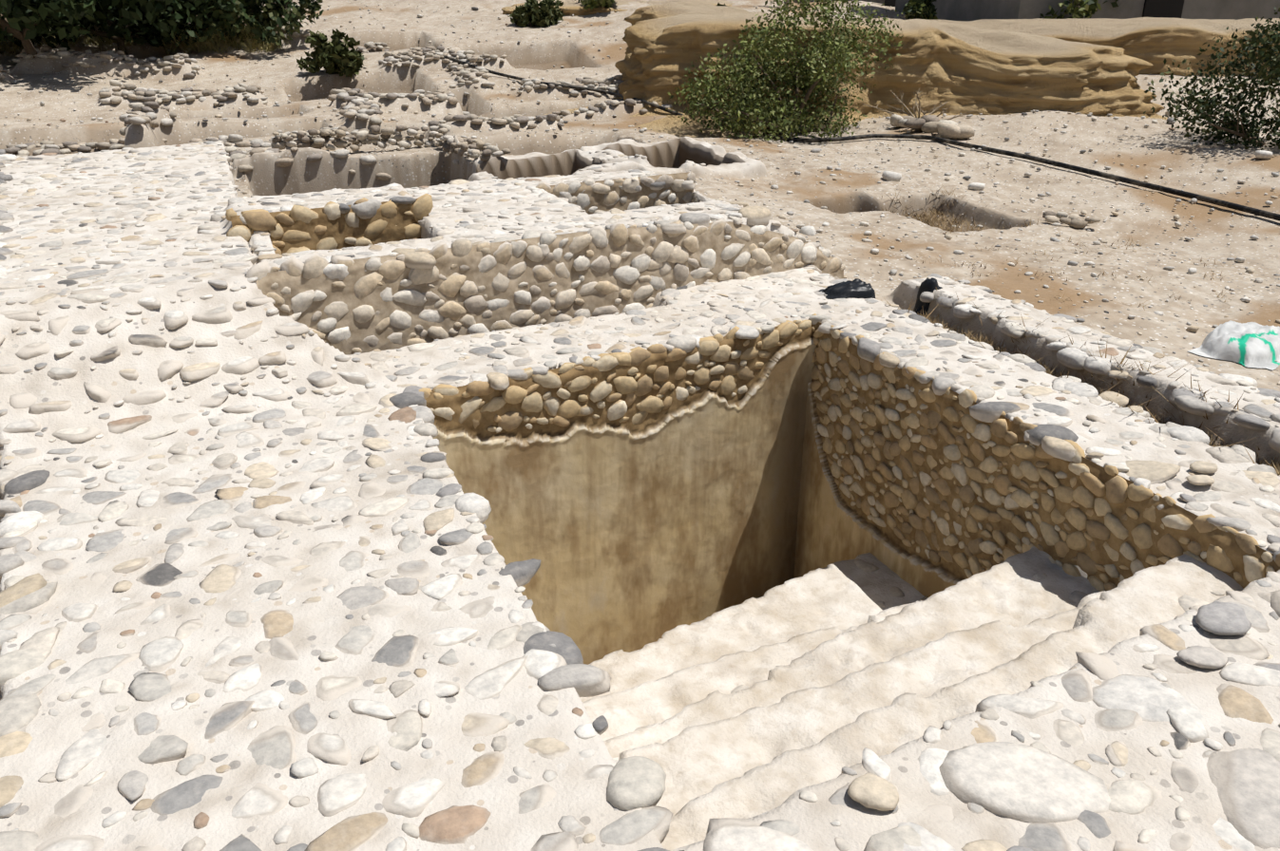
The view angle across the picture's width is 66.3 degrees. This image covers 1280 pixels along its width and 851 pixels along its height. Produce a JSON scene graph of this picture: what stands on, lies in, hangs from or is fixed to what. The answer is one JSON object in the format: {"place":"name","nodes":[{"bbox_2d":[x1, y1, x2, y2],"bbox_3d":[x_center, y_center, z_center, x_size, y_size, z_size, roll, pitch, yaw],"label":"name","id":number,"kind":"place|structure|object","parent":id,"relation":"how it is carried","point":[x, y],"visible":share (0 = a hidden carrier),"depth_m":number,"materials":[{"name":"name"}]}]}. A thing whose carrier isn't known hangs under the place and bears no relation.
{"place":"outdoors","nodes":[
{"label":"outdoors","id":0,"kind":"place"},
{"bbox_2d":[230,198,428,254],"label":"wall","id":1,"kind":"structure","parent":0,"point":[339,230],"depth_m":6.29,"materials":[{"name":"stone"}]},
{"bbox_2d":[501,0,736,16],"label":"wall","id":2,"kind":"structure","parent":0,"point":[570,8],"depth_m":25.91,"materials":[{"name":"beige stone"}]},
{"bbox_2d":[574,0,620,10],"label":"bush","id":3,"kind":"object","parent":2,"relation":"on","point":[594,4],"depth_m":25.55,"materials":[{"name":"green plant"}]},
{"bbox_2d":[0,0,1279,267],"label":"ground","id":4,"kind":"structure","parent":0,"point":[574,47],"depth_m":15.34,"materials":[{"name":"beige sand"}]},
{"bbox_2d":[0,5,49,45],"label":"leaves","id":5,"kind":"object","parent":4,"relation":"on","point":[19,41],"depth_m":18.75,"materials":[{"name":"green plant"}]},
{"bbox_2d":[0,0,195,57],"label":"bush","id":6,"kind":"object","parent":4,"relation":"on","point":[67,14],"depth_m":17.73,"materials":[{"name":"green plant"}]},
{"bbox_2d":[12,0,212,55],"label":"bush","id":7,"kind":"object","parent":4,"relation":"on","point":[64,42],"depth_m":20.17,"materials":[{"name":"green plant"}]},
{"bbox_2d":[87,0,264,47],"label":"bush","id":8,"kind":"object","parent":4,"relation":"on","point":[110,30],"depth_m":19.81,"materials":[{"name":"green plant"}]},
{"bbox_2d":[200,0,324,49],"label":"bush","id":9,"kind":"object","parent":4,"relation":"on","point":[264,31],"depth_m":20.56,"materials":[{"name":"green plant"}]},
{"bbox_2d":[296,28,364,77],"bbox_3d":[-6.037,-7.208,19.126,1.378,1.010,1.414,-10,25,-21],"label":"bush","id":10,"kind":"object","parent":4,"relation":"on","point":[329,57],"depth_m":18.91,"materials":[{"name":"green plant"}]},
{"bbox_2d":[0,24,672,180],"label":"rubble wall","id":11,"kind":"structure","parent":4,"relation":"on","point":[363,107],"depth_m":16.25,"materials":[{"name":"stone"}]},
{"bbox_2d":[270,124,448,151],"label":"wall","id":12,"kind":"structure","parent":4,"relation":"on","point":[363,135],"depth_m":12.17,"materials":[{"name":"stone"}]},
{"bbox_2d":[509,0,564,27],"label":"bush","id":13,"kind":"object","parent":4,"relation":"on","point":[530,10],"depth_m":24.35,"materials":[{"name":"green plant"}]},
{"bbox_2d":[0,132,1279,850],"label":"ruin","id":14,"kind":"object","parent":4,"relation":"on","point":[835,668],"visible":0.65,"depth_m":3.73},
{"bbox_2d":[225,193,433,254],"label":"stones","id":15,"kind":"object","parent":14,"relation":"on","point":[259,219],"depth_m":6.20,"materials":[{"name":"beige stone"}]},
{"bbox_2d":[435,134,510,160],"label":"rocks","id":16,"kind":"object","parent":14,"relation":"on","point":[477,148],"depth_m":11.29,"materials":[{"name":"stone"}]},
{"bbox_2d":[245,218,845,353],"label":"stones","id":17,"kind":"object","parent":14,"relation":"on","point":[314,266],"visible":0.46,"depth_m":5.78,"materials":[{"name":"beige stone"}]},
{"bbox_2d":[255,221,843,355],"bbox_3d":[-0.249,-0.805,6.070,3.978,0.790,0.126,-13,27,-27],"label":"mortar","id":18,"kind":"object","parent":14,"relation":"on","point":[473,257],"visible":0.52,"depth_m":5.75,"materials":[{"name":"stone"}]},
{"bbox_2d":[419,319,812,433],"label":"pit stones","id":19,"kind":"object","parent":14,"relation":"on","point":[530,399],"visible":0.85,"depth_m":5.19,"materials":[{"name":"beige stone"}]},
{"bbox_2d":[535,171,695,213],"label":"stones","id":20,"kind":"object","parent":14,"relation":"on","point":[612,198],"visible":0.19,"depth_m":7.75,"materials":[{"name":"beige stone"}]},
{"bbox_2d":[546,171,693,214],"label":"stone wall","id":21,"kind":"structure","parent":14,"relation":"on","point":[596,200],"depth_m":7.81,"materials":[{"name":"stone"}]},
{"bbox_2d":[424,323,816,665],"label":"wall","id":22,"kind":"structure","parent":14,"relation":"on","point":[653,527],"depth_m":5.55,"materials":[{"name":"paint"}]},
{"bbox_2d":[0,140,1279,850],"bbox_3d":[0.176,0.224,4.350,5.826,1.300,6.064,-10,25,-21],"label":"cobbles","id":23,"kind":"object","parent":14,"relation":"on","point":[274,748],"visible":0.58,"depth_m":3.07,"materials":[{"name":"stone"}]},
{"bbox_2d":[0,149,1279,850],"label":"rim stones","id":24,"kind":"object","parent":14,"relation":"on","point":[635,782],"visible":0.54,"depth_m":4.02,"materials":[{"name":"beige stone"}]},
{"bbox_2d":[689,196,709,203],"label":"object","id":25,"kind":"object","parent":14,"relation":"on","point":[696,199],"depth_m":8.01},
{"bbox_2d":[819,278,875,298],"bbox_3d":[1.378,-0.778,6.249,0.459,0.313,0.208,-2,24,-4],"label":"black sheet","id":26,"kind":"object","parent":14,"relation":"on","point":[856,288],"visible":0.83,"depth_m":6.15,"materials":[{"name":"black plastic"}]},
{"bbox_2d":[612,559,1224,763],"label":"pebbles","id":27,"kind":"object","parent":14,"relation":"on","point":[1186,602],"visible":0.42,"depth_m":3.99,"materials":[{"name":"beige stone"}]},
{"bbox_2d":[913,277,942,317],"bbox_3d":[1.884,-0.846,6.460,0.200,0.254,0.129,-15,28,-31],"label":"black sheet","id":28,"kind":"object","parent":14,"relation":"on","point":[929,285],"visible":0.71,"depth_m":6.43,"materials":[{"name":"black plastic"}]},
{"bbox_2d":[703,459,1279,850],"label":"rocks","id":29,"kind":"object","parent":14,"relation":"on","point":[1022,783],"visible":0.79,"depth_m":2.32,"materials":[{"name":"stone"}]},
{"bbox_2d":[793,322,1279,598],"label":"wall","id":30,"kind":"structure","parent":14,"relation":"on","point":[833,525],"depth_m":5.01,"materials":[{"name":"stone"}]},
{"bbox_2d":[810,313,1279,592],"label":"pit stones","id":31,"kind":"object","parent":14,"relation":"on","point":[1117,489],"visible":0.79,"depth_m":4.62,"materials":[{"name":"beige stone"}]},
{"bbox_2d":[1042,210,1101,229],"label":"rocks","id":32,"kind":"object","parent":14,"relation":"on","point":[1073,220],"visible":0.98,"depth_m":8.96,"materials":[{"name":"stone"}]},
{"bbox_2d":[914,232,1243,310],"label":"dry grass","id":33,"kind":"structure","parent":14,"relation":"on","point":[984,266],"depth_m":7.57,"materials":[{"name":"beige plant"}]},
{"bbox_2d":[884,287,1279,476],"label":"trench grass","id":34,"kind":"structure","parent":14,"relation":"on","point":[979,340],"depth_m":5.06,"materials":[{"name":"beige plant"}]},
{"bbox_2d":[1187,320,1279,370],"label":"white bag","id":35,"kind":"object","parent":14,"relation":"on","point":[1251,345],"visible":1,"depth_m":5.85,"materials":[{"name":"white plastic"}]},
{"bbox_2d":[0,0,1279,385],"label":"loose rocks","id":36,"kind":"object","parent":4,"relation":"on","point":[897,177],"visible":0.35,"depth_m":10.64,"materials":[{"name":"stone"}]},
{"bbox_2d":[665,0,902,143],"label":"bush","id":37,"kind":"object","parent":4,"relation":"on","point":[845,57],"depth_m":14.06,"materials":[{"name":"green plant"}]},
{"bbox_2d":[542,1,1167,139],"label":"bluff","id":38,"kind":"structure","parent":4,"relation":"on","point":[962,68],"depth_m":15.46,"materials":[{"name":"beige stone"}]},
{"bbox_2d":[823,0,896,6],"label":"shed","id":39,"kind":"structure","parent":4,"relation":"on","point":[889,3],"depth_m":26.34,"materials":[{"name":"grey"}]},
{"bbox_2d":[443,55,1279,221],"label":"pipe","id":40,"kind":"object","parent":4,"relation":"on","point":[1239,207],"visible":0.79,"depth_m":12.13,"materials":[{"name":"black plastic"}]},
{"bbox_2d":[862,88,974,120],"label":"dry twigs","id":41,"kind":"object","parent":4,"relation":"on","point":[919,109],"visible":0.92,"depth_m":14.61,"materials":[{"name":"brown plant"}]},
{"bbox_2d":[901,0,937,19],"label":"bush","id":42,"kind":"object","parent":4,"relation":"on","point":[912,9],"depth_m":21.83,"materials":[{"name":"green plant"}]},
{"bbox_2d":[889,114,974,138],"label":"rocks","id":43,"kind":"object","parent":4,"relation":"on","point":[943,128],"visible":1,"depth_m":13.70,"materials":[{"name":"stone"}]},
{"bbox_2d":[873,184,1042,234],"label":"hollow grass","id":44,"kind":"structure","parent":4,"relation":"on","point":[934,219],"depth_m":9.72,"materials":[{"name":"brown plant"}]},
{"bbox_2d":[895,0,1279,21],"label":"wall","id":45,"kind":"structure","parent":4,"relation":"on","point":[965,10],"depth_m":20.83,"materials":[{"name":"grey"}]},
{"bbox_2d":[1143,6,1279,151],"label":"bush","id":46,"kind":"object","parent":4,"relation":"on","point":[1251,55],"depth_m":12.53,"materials":[{"name":"green plant"}]},
{"bbox_2d":[932,17,1279,76],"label":"bank","id":47,"kind":"structure","parent":0,"point":[1155,42],"depth_m":18.08,"materials":[{"name":"beige sand"}]},
{"bbox_2d":[1039,0,1119,19],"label":"bush","id":48,"kind":"object","parent":47,"relation":"on","point":[1085,9],"depth_m":19.91,"materials":[{"name":"green plant"}]}
]}

